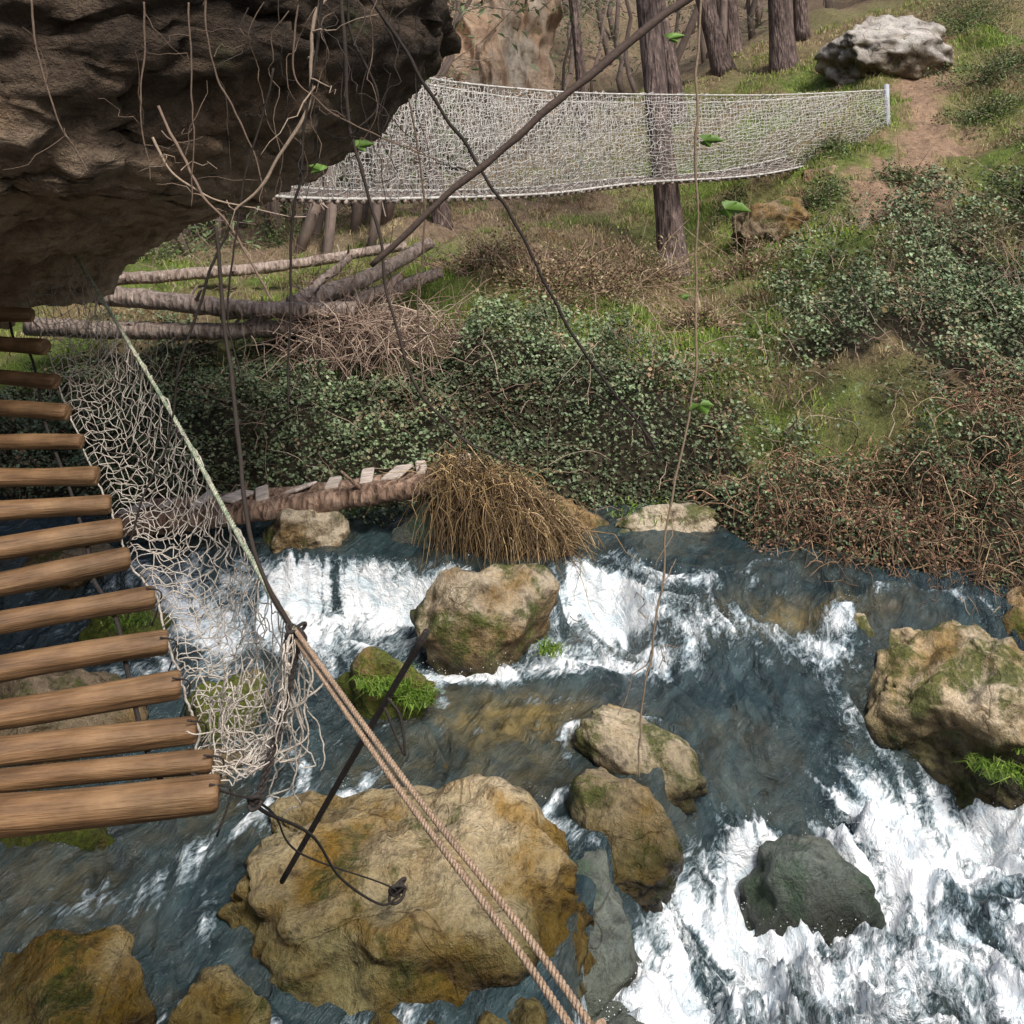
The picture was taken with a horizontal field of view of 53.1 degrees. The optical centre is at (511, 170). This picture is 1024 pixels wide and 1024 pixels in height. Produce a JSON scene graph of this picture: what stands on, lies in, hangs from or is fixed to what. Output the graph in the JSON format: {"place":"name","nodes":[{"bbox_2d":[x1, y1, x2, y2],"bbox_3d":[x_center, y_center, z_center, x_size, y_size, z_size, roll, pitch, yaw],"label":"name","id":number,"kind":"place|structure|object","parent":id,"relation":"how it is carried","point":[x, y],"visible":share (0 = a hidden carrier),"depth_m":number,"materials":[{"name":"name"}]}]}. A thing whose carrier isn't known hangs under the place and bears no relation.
{"place":"outdoors","nodes":[
{"label":"outdoors","id":0,"kind":"place"},
{"bbox_2d":[0,495,1023,1023],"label":"river water","id":1,"kind":"structure","parent":0,"point":[756,693],"depth_m":5.24,"materials":[{"name":"liquid"}]},
{"bbox_2d":[0,790,114,850],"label":"rock","id":2,"kind":"object","parent":1,"relation":"in","point":[92,839],"visible":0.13,"depth_m":4.46,"materials":[{"name":"green stone"}]},
{"bbox_2d":[22,543,114,589],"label":"rock","id":3,"kind":"object","parent":1,"relation":"in","point":[46,557],"visible":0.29,"depth_m":6.50,"materials":[{"name":"grey stone"}]},
{"bbox_2d":[0,668,148,764],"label":"rock","id":4,"kind":"object","parent":1,"relation":"in","point":[68,679],"visible":0.17,"depth_m":5.18,"materials":[{"name":"brown stone"}]},
{"bbox_2d":[0,924,156,1023],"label":"boulder","id":5,"kind":"object","parent":1,"relation":"in","point":[59,976],"visible":1,"depth_m":3.65,"materials":[{"name":"brown stone"}]},
{"bbox_2d":[78,609,171,641],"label":"mossy rock","id":6,"kind":"object","parent":1,"relation":"in","point":[94,629],"visible":0.3,"depth_m":6.02,"materials":[{"name":"green stone"}]},
{"bbox_2d":[127,745,243,787],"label":"rock","id":7,"kind":"object","parent":1,"relation":"in","point":[235,754],"visible":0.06,"depth_m":4.94,"materials":[{"name":"grey stone"}]},
{"bbox_2d":[167,964,270,1023],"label":"boulder","id":8,"kind":"object","parent":1,"relation":"in","point":[222,994],"visible":1,"depth_m":3.62,"materials":[{"name":"brown stone"}]},
{"bbox_2d":[184,668,271,742],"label":"mossy rock","id":9,"kind":"object","parent":1,"relation":"in","point":[234,679],"visible":0.24,"depth_m":5.26,"materials":[{"name":"green stone"}]},
{"bbox_2d":[114,453,470,535],"bbox_3d":[-1.467,2.201,6.918,2.395,0.490,0.462,0,0,0],"label":"log footbridge","id":10,"kind":"object","parent":1,"relation":"on","point":[265,503],"visible":0.72,"depth_m":6.79,"materials":[{"name":"brown wood"}]},
{"bbox_2d":[262,508,349,552],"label":"rock","id":11,"kind":"object","parent":1,"relation":"in","point":[298,529],"visible":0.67,"depth_m":6.72,"materials":[{"name":"beige stone"}]},
{"bbox_2d":[368,1007,402,1023],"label":"rock","id":12,"kind":"object","parent":1,"relation":"in","point":[382,1015],"visible":1,"depth_m":3.60,"materials":[{"name":"brown stone"}]},
{"bbox_2d":[336,646,436,719],"bbox_3d":[-0.663,2.842,5.513,0.608,0.576,0.481,0,0,0],"label":"mossy rock","id":13,"kind":"object","parent":1,"relation":"in","point":[370,661],"visible":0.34,"depth_m":5.39,"materials":[{"name":"green stone"}]},
{"bbox_2d":[216,774,595,1015],"bbox_3d":[-0.371,3.160,4.242,1.630,1.012,1.068,0,0,0],"label":"boulder","id":14,"kind":"object","parent":1,"relation":"in","point":[322,933],"visible":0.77,"depth_m":4.03,"materials":[{"name":"beige stone"}]},
{"bbox_2d":[410,563,559,676],"bbox_3d":[-0.164,2.710,5.965,0.895,0.881,0.594,0,0,0],"label":"boulder","id":15,"kind":"object","parent":1,"relation":"in","point":[485,618],"visible":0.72,"depth_m":5.76,"materials":[{"name":"beige stone"}]},
{"bbox_2d":[476,1010,506,1023],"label":"rock","id":16,"kind":"object","parent":1,"relation":"in","point":[486,1017],"visible":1,"depth_m":3.61,"materials":[{"name":"brown stone"}]},
{"bbox_2d":[507,996,547,1023],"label":"rock","id":17,"kind":"object","parent":1,"relation":"in","point":[528,1011],"visible":0.92,"depth_m":3.69,"materials":[{"name":"brown stone"}]},
{"bbox_2d":[142,546,1023,1022],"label":"water spray","id":18,"kind":"object","parent":1,"relation":"on","point":[758,824],"visible":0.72,"depth_m":4.96,"materials":[{"name":"white liquid"}]},
{"bbox_2d":[571,849,641,1018],"bbox_3d":[0.179,3.319,4.335,0.738,0.831,0.773,0,0,0],"label":"wet rock","id":19,"kind":"object","parent":1,"relation":"in","point":[611,949],"visible":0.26,"depth_m":4.15,"materials":[{"name":"grey stone"}]},
{"bbox_2d":[591,1001,643,1023],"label":"wet rock","id":20,"kind":"object","parent":1,"relation":"in","point":[621,1016],"visible":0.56,"depth_m":3.96,"materials":[{"name":"grey stone"}]},
{"bbox_2d":[566,766,683,913],"bbox_3d":[0.477,3.063,4.602,0.474,0.655,0.567,0,0,-22],"label":"boulder","id":21,"kind":"object","parent":1,"relation":"in","point":[629,819],"visible":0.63,"depth_m":4.49,"materials":[{"name":"brown stone"}]},
{"bbox_2d":[573,704,707,814],"bbox_3d":[0.647,2.932,5.069,0.614,0.397,0.404,0,0,34],"label":"boulder","id":22,"kind":"object","parent":1,"relation":"in","point":[607,737],"visible":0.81,"depth_m":5.00,"materials":[{"name":"beige stone"}]},
{"bbox_2d":[614,503,716,532],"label":"rock","id":23,"kind":"object","parent":1,"relation":"in","point":[701,519],"visible":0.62,"depth_m":7.02,"materials":[{"name":"beige stone"}]},
{"bbox_2d":[738,833,885,945],"bbox_3d":[1.383,3.490,4.767,0.688,0.724,0.428,0,0,0],"label":"wet rock","id":24,"kind":"object","parent":1,"relation":"in","point":[813,882],"visible":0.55,"depth_m":4.66,"materials":[{"name":"grey stone"}]},
{"bbox_2d":[854,613,874,636],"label":"rock","id":25,"kind":"object","parent":1,"relation":"in","point":[860,619],"visible":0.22,"depth_m":5.85,"materials":[{"name":"stone"}]},
{"bbox_2d":[864,619,1023,809],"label":"boulder","id":26,"kind":"object","parent":1,"relation":"in","point":[944,698],"visible":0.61,"depth_m":5.41,"materials":[{"name":"beige stone"}]},
{"bbox_2d":[1001,586,1023,639],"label":"rock","id":27,"kind":"object","parent":1,"relation":"in","point":[1015,621],"visible":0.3,"depth_m":5.93,"materials":[{"name":"beige stone"}]},
{"bbox_2d":[0,0,1023,586],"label":"ground","id":28,"kind":"structure","parent":0,"point":[920,138],"depth_m":9.92,"materials":[{"name":"green plant"}]},
{"bbox_2d":[22,317,344,339],"bbox_3d":[-2.955,1.358,9.242,2.917,0.347,0.193,0,0,2],"label":"fallen log","id":29,"kind":"object","parent":28,"relation":"on","point":[136,330],"visible":0.71,"depth_m":9.20,"materials":[{"name":"grey wood"}]},
{"bbox_2d":[92,284,356,318],"bbox_3d":[-2.904,1.071,9.206,3.041,0.503,0.301,0,0,6],"label":"fallen log","id":30,"kind":"object","parent":28,"relation":"on","point":[143,298],"visible":0.65,"depth_m":9.12,"materials":[{"name":"wood"}]},
{"bbox_2d":[242,255,352,327],"bbox_3d":[-2.026,1.137,9.636,1.180,0.637,0.195,0,0,-45],"label":"fallen log","id":31,"kind":"object","parent":30,"relation":"on","point":[342,263],"visible":0.38,"depth_m":9.78,"materials":[{"name":"grey wood"}]},
{"bbox_2d":[0,0,461,329],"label":"rock overhang","id":32,"kind":"object","parent":28,"relation":"on","point":[110,215],"visible":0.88,"depth_m":3.64,"materials":[{"name":"brown stone"}]},
{"bbox_2d":[4,0,87,171],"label":"hanging vine","id":33,"kind":"object","parent":32,"relation":"hanging from","point":[40,64],"visible":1,"depth_m":2.99,"materials":[{"name":"brown plant"}]},
{"bbox_2d":[98,2,192,179],"bbox_3d":[-1.040,-0.233,3.033,0.112,0.522,0.344,0,0,33],"label":"hanging vine","id":34,"kind":"object","parent":32,"relation":"hanging from","point":[140,83],"visible":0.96,"depth_m":3.00,"materials":[{"name":"brown plant"}]},
{"bbox_2d":[141,2,248,205],"bbox_3d":[-0.886,-0.195,2.956,0.340,0.599,0.114,0,0,12],"label":"hanging vine","id":35,"kind":"object","parent":32,"relation":"hanging from","point":[189,35],"visible":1,"depth_m":2.99,"materials":[{"name":"brown plant"}]},
{"bbox_2d":[139,137,255,232],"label":"hanging vine","id":36,"kind":"object","parent":32,"relation":"hanging from","point":[166,165],"visible":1,"depth_m":3.00,"materials":[{"name":"brown plant"}]},
{"bbox_2d":[157,86,272,300],"bbox_3d":[-0.888,0.060,3.042,0.374,0.647,0.137,0,0,0],"label":"hanging vine","id":37,"kind":"object","parent":32,"relation":"hanging from","point":[174,140],"visible":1,"depth_m":3.01,"materials":[{"name":"brown plant"}]},
{"bbox_2d":[190,0,265,207],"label":"hanging vine","id":38,"kind":"object","parent":32,"relation":"hanging from","point":[220,86],"visible":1,"depth_m":3.00,"materials":[{"name":"brown plant"}]},
{"bbox_2d":[194,68,279,373],"bbox_3d":[-0.797,0.147,3.019,0.270,0.897,0.204,0,0,0],"label":"hanging vine","id":39,"kind":"object","parent":32,"relation":"hanging from","point":[254,142],"visible":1,"depth_m":3.00,"materials":[{"name":"brown plant"}]},
{"bbox_2d":[0,256,606,1023],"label":"rope bridge","id":40,"kind":"structure","parent":32,"relation":"attached to","point":[198,790],"depth_m":2.37,"materials":[{"name":"brown wood"}]},
{"bbox_2d":[233,0,377,211],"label":"hanging vine","id":41,"kind":"object","parent":32,"relation":"hanging from","point":[300,123],"visible":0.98,"depth_m":2.99,"materials":[{"name":"brown plant"}]},
{"bbox_2d":[287,0,346,411],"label":"hanging vine","id":42,"kind":"object","parent":32,"relation":"hanging from","point":[301,169],"visible":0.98,"depth_m":3.00,"materials":[{"name":"brown plant"}]},
{"bbox_2d":[216,0,429,244],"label":"hanging twigs","id":43,"kind":"object","parent":32,"relation":"hanging from","point":[361,93],"visible":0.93,"depth_m":3.33,"materials":[{"name":"brown plant"}]},
{"bbox_2d":[86,217,255,544],"bbox_3d":[-1.006,0.617,3.030,0.522,0.961,0.112,0,0,0],"label":"hanging vine","id":44,"kind":"object","parent":43,"relation":"hanging from","point":[183,351],"visible":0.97,"depth_m":3.00,"materials":[{"name":"brown plant"}]},
{"bbox_2d":[214,226,292,629],"bbox_3d":[-0.668,0.574,2.547,0.048,0.837,0.793,0,0,-27],"label":"hanging vine","id":45,"kind":"object","parent":43,"relation":"hanging from","point":[277,604],"visible":1,"depth_m":2.57,"materials":[{"name":"brown plant"}]},
{"bbox_2d":[408,98,466,393],"bbox_3d":[-0.215,0.221,3.030,0.195,0.865,0.129,0,0,23],"label":"hanging vine","id":46,"kind":"object","parent":43,"relation":"hanging from","point":[423,244],"visible":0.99,"depth_m":3.00,"materials":[{"name":"brown plant"}]},
{"bbox_2d":[369,0,659,458],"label":"hanging vine","id":47,"kind":"object","parent":43,"relation":"hanging from","point":[445,117],"visible":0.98,"depth_m":3.00,"materials":[{"name":"brown plant"}]},
{"bbox_2d":[308,33,750,414],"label":"vine leaves","id":48,"kind":"object","parent":43,"relation":"attached to","point":[728,211],"visible":0.98,"depth_m":2.41,"materials":[{"name":"green plant"}]},
{"bbox_2d":[292,0,441,165],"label":"hanging vine","id":49,"kind":"object","parent":32,"relation":"hanging from","point":[322,105],"visible":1,"depth_m":3.00,"materials":[{"name":"brown plant"}]},
{"bbox_2d":[324,0,418,145],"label":"hanging vine","id":50,"kind":"object","parent":32,"relation":"hanging from","point":[363,61],"visible":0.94,"depth_m":3.00,"materials":[{"name":"brown plant"}]},
{"bbox_2d":[339,0,505,461],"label":"hanging vine","id":51,"kind":"object","parent":32,"relation":"hanging from","point":[345,73],"visible":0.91,"depth_m":3.00,"materials":[{"name":"brown plant"}]},
{"bbox_2d":[118,241,406,284],"bbox_3d":[-2.883,0.999,11.005,3.539,0.438,0.323,0,0,-16],"label":"fallen log","id":52,"kind":"object","parent":28,"relation":"on","point":[158,277],"visible":0.68,"depth_m":11.01,"materials":[{"name":"wood"}]},
{"bbox_2d":[220,286,375,319],"bbox_3d":[-1.814,1.244,9.888,1.938,0.301,0.291,0,0,-27],"label":"fallen log","id":53,"kind":"object","parent":28,"relation":"on","point":[262,300],"visible":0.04,"depth_m":9.54,"materials":[{"name":"wood"}]},
{"bbox_2d":[217,257,552,406],"bbox_3d":[-1.289,1.601,9.130,2.298,1.605,2.504,0,0,-42],"label":"brushwood pile","id":54,"kind":"object","parent":28,"relation":"on","point":[362,324],"visible":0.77,"depth_m":8.97,"materials":[{"name":"brown wood"}]},
{"bbox_2d":[299,273,402,328],"bbox_3d":[-1.485,1.213,9.462,1.019,0.491,0.136,0,0,-31],"label":"fallen log","id":55,"kind":"object","parent":54,"relation":"on","point":[380,289],"visible":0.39,"depth_m":9.54,"materials":[{"name":"wood"}]},
{"bbox_2d":[278,267,443,319],"bbox_3d":[-1.454,1.177,9.927,1.626,0.447,0.452,0,0,-14],"label":"fallen log","id":56,"kind":"object","parent":54,"relation":"on","point":[437,273],"visible":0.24,"depth_m":10.02,"materials":[{"name":"wood"}]},
{"bbox_2d":[286,238,434,301],"bbox_3d":[-1.387,0.999,9.926,0.321,0.609,1.784,0,0,42],"label":"fallen log","id":57,"kind":"object","parent":56,"relation":"on","point":[412,253],"visible":0.83,"depth_m":9.87,"materials":[{"name":"brown wood"}]},
{"bbox_2d":[391,496,449,548],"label":"rock","id":58,"kind":"object","parent":28,"relation":"on","point":[398,534],"visible":0.25,"depth_m":6.79,"materials":[{"name":"grey stone"}]},
{"bbox_2d":[412,89,453,229],"bbox_3d":[-1.718,-3.290,14.446,3.668,8.510,3.030,0,0,37],"label":"pine tree","id":59,"kind":"object","parent":28,"relation":"on","point":[437,217],"visible":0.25,"depth_m":14.43,"materials":[{"name":"brown plant"}]},
{"bbox_2d":[334,0,562,188],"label":"cliff","id":60,"kind":"structure","parent":28,"relation":"on","point":[509,66],"depth_m":26.66,"materials":[{"name":"beige stone"}]},
{"bbox_2d":[152,0,832,256],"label":"distant woodland","id":61,"kind":"object","parent":28,"relation":"on","point":[317,213],"visible":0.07,"depth_m":19.59,"materials":[{"name":"plant"}]},
{"bbox_2d":[368,438,638,634],"bbox_3d":[-0.068,2.253,6.625,1.790,1.021,1.075,0,0,0],"label":"dry grass clump","id":62,"kind":"object","parent":28,"relation":"on","point":[480,503],"visible":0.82,"depth_m":6.59,"materials":[{"name":"brown plant"}]},
{"bbox_2d":[0,160,1023,571],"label":"ivy","id":63,"kind":"object","parent":28,"relation":"on","point":[1008,296],"visible":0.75,"depth_m":8.34,"materials":[{"name":"green plant"}]},
{"bbox_2d":[3,150,1023,526],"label":"bare twigs","id":64,"kind":"object","parent":28,"relation":"on","point":[713,354],"visible":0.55,"depth_m":9.06,"materials":[{"name":"brown plant"}]},
{"bbox_2d":[454,495,608,535],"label":"rock","id":65,"kind":"object","parent":28,"relation":"on","point":[593,519],"visible":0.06,"depth_m":7.02,"materials":[{"name":"grey stone"}]},
{"bbox_2d":[278,186,819,358],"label":"brown shrubs","id":66,"kind":"object","parent":28,"relation":"on","point":[563,273],"visible":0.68,"depth_m":10.99,"materials":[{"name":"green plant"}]},
{"bbox_2d":[98,495,1023,791],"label":"grass tufts","id":67,"kind":"object","parent":28,"relation":"on","point":[422,697],"visible":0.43,"depth_m":5.29,"materials":[{"name":"green plant"}]},
{"bbox_2d":[568,0,591,139],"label":"pine tree","id":68,"kind":"object","parent":28,"relation":"on","point":[580,69],"visible":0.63,"depth_m":20.87,"materials":[{"name":"brown plant"}]},
{"bbox_2d":[270,76,890,204],"bbox_3d":[1.432,-0.426,12.037,1.430,1.851,12.681,0,0,42],"label":"net","id":69,"kind":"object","parent":28,"relation":"on","point":[353,196],"depth_m":10.85,"materials":[{"name":"white fabric"}]},
{"bbox_2d":[137,0,1023,270],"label":"shrubs","id":70,"kind":"object","parent":28,"relation":"on","point":[987,74],"visible":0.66,"depth_m":15.42,"materials":[{"name":"green plant"}]},
{"bbox_2d":[255,24,1023,395],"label":"dry grass tussocks","id":71,"kind":"object","parent":28,"relation":"on","point":[569,222],"visible":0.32,"depth_m":13.77,"materials":[{"name":"green plant"}]},
{"bbox_2d":[636,0,692,278],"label":"pine tree","id":72,"kind":"object","parent":28,"relation":"on","point":[667,205],"visible":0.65,"depth_m":13.04,"materials":[{"name":"brown plant"}]},
{"bbox_2d":[656,0,688,125],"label":"pine tree","id":73,"kind":"object","parent":28,"relation":"on","point":[674,84],"visible":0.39,"depth_m":19.92,"materials":[{"name":"brown plant"}]},
{"bbox_2d":[695,0,736,76],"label":"pine tree","id":74,"kind":"object","parent":28,"relation":"on","point":[721,61],"visible":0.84,"depth_m":21.88,"materials":[{"name":"brown plant"}]},
{"bbox_2d":[726,0,742,58],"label":"pine tree","id":75,"kind":"object","parent":28,"relation":"on","point":[733,39],"visible":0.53,"depth_m":23.80,"materials":[{"name":"brown plant"}]},
{"bbox_2d":[731,196,812,250],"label":"hillside boulder","id":76,"kind":"object","parent":28,"relation":"on","point":[791,206],"visible":0.64,"depth_m":12.74,"materials":[{"name":"brown stone"}]},
{"bbox_2d":[768,0,798,74],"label":"pine tree","id":77,"kind":"object","parent":28,"relation":"on","point":[783,53],"visible":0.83,"depth_m":20.75,"materials":[{"name":"brown plant"}]},
{"bbox_2d":[793,0,810,41],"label":"pine tree","id":78,"kind":"object","parent":28,"relation":"on","point":[802,32],"visible":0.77,"depth_m":23.84,"materials":[{"name":"brown plant"}]},
{"bbox_2d":[802,165,838,182],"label":"hillside boulder","id":79,"kind":"object","parent":28,"relation":"on","point":[809,171],"visible":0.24,"depth_m":14.03,"materials":[{"name":"beige stone"}]},
{"bbox_2d":[643,348,1023,627],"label":"dead bramble","id":80,"kind":"object","parent":28,"relation":"on","point":[936,541],"visible":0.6,"depth_m":6.78,"materials":[{"name":"brown plant"}]},
{"bbox_2d":[814,15,953,85],"bbox_3d":[6.697,-2.085,18.392,2.312,1.454,1.695,0,0,0],"label":"hillside boulder","id":81,"kind":"object","parent":28,"relation":"on","point":[911,47],"visible":0.87,"depth_m":17.91,"materials":[{"name":"white stone"}]},
{"bbox_2d":[370,0,692,266],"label":"branch","id":82,"kind":"object","parent":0,"point":[607,60],"visible":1,"depth_m":2.00,"materials":[{"name":"brown wood"}]},
{"bbox_2d":[618,0,793,778],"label":"hanging vine","id":83,"kind":"object","parent":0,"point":[696,283],"visible":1,"depth_m":2.40,"materials":[{"name":"brown plant"}]}
]}

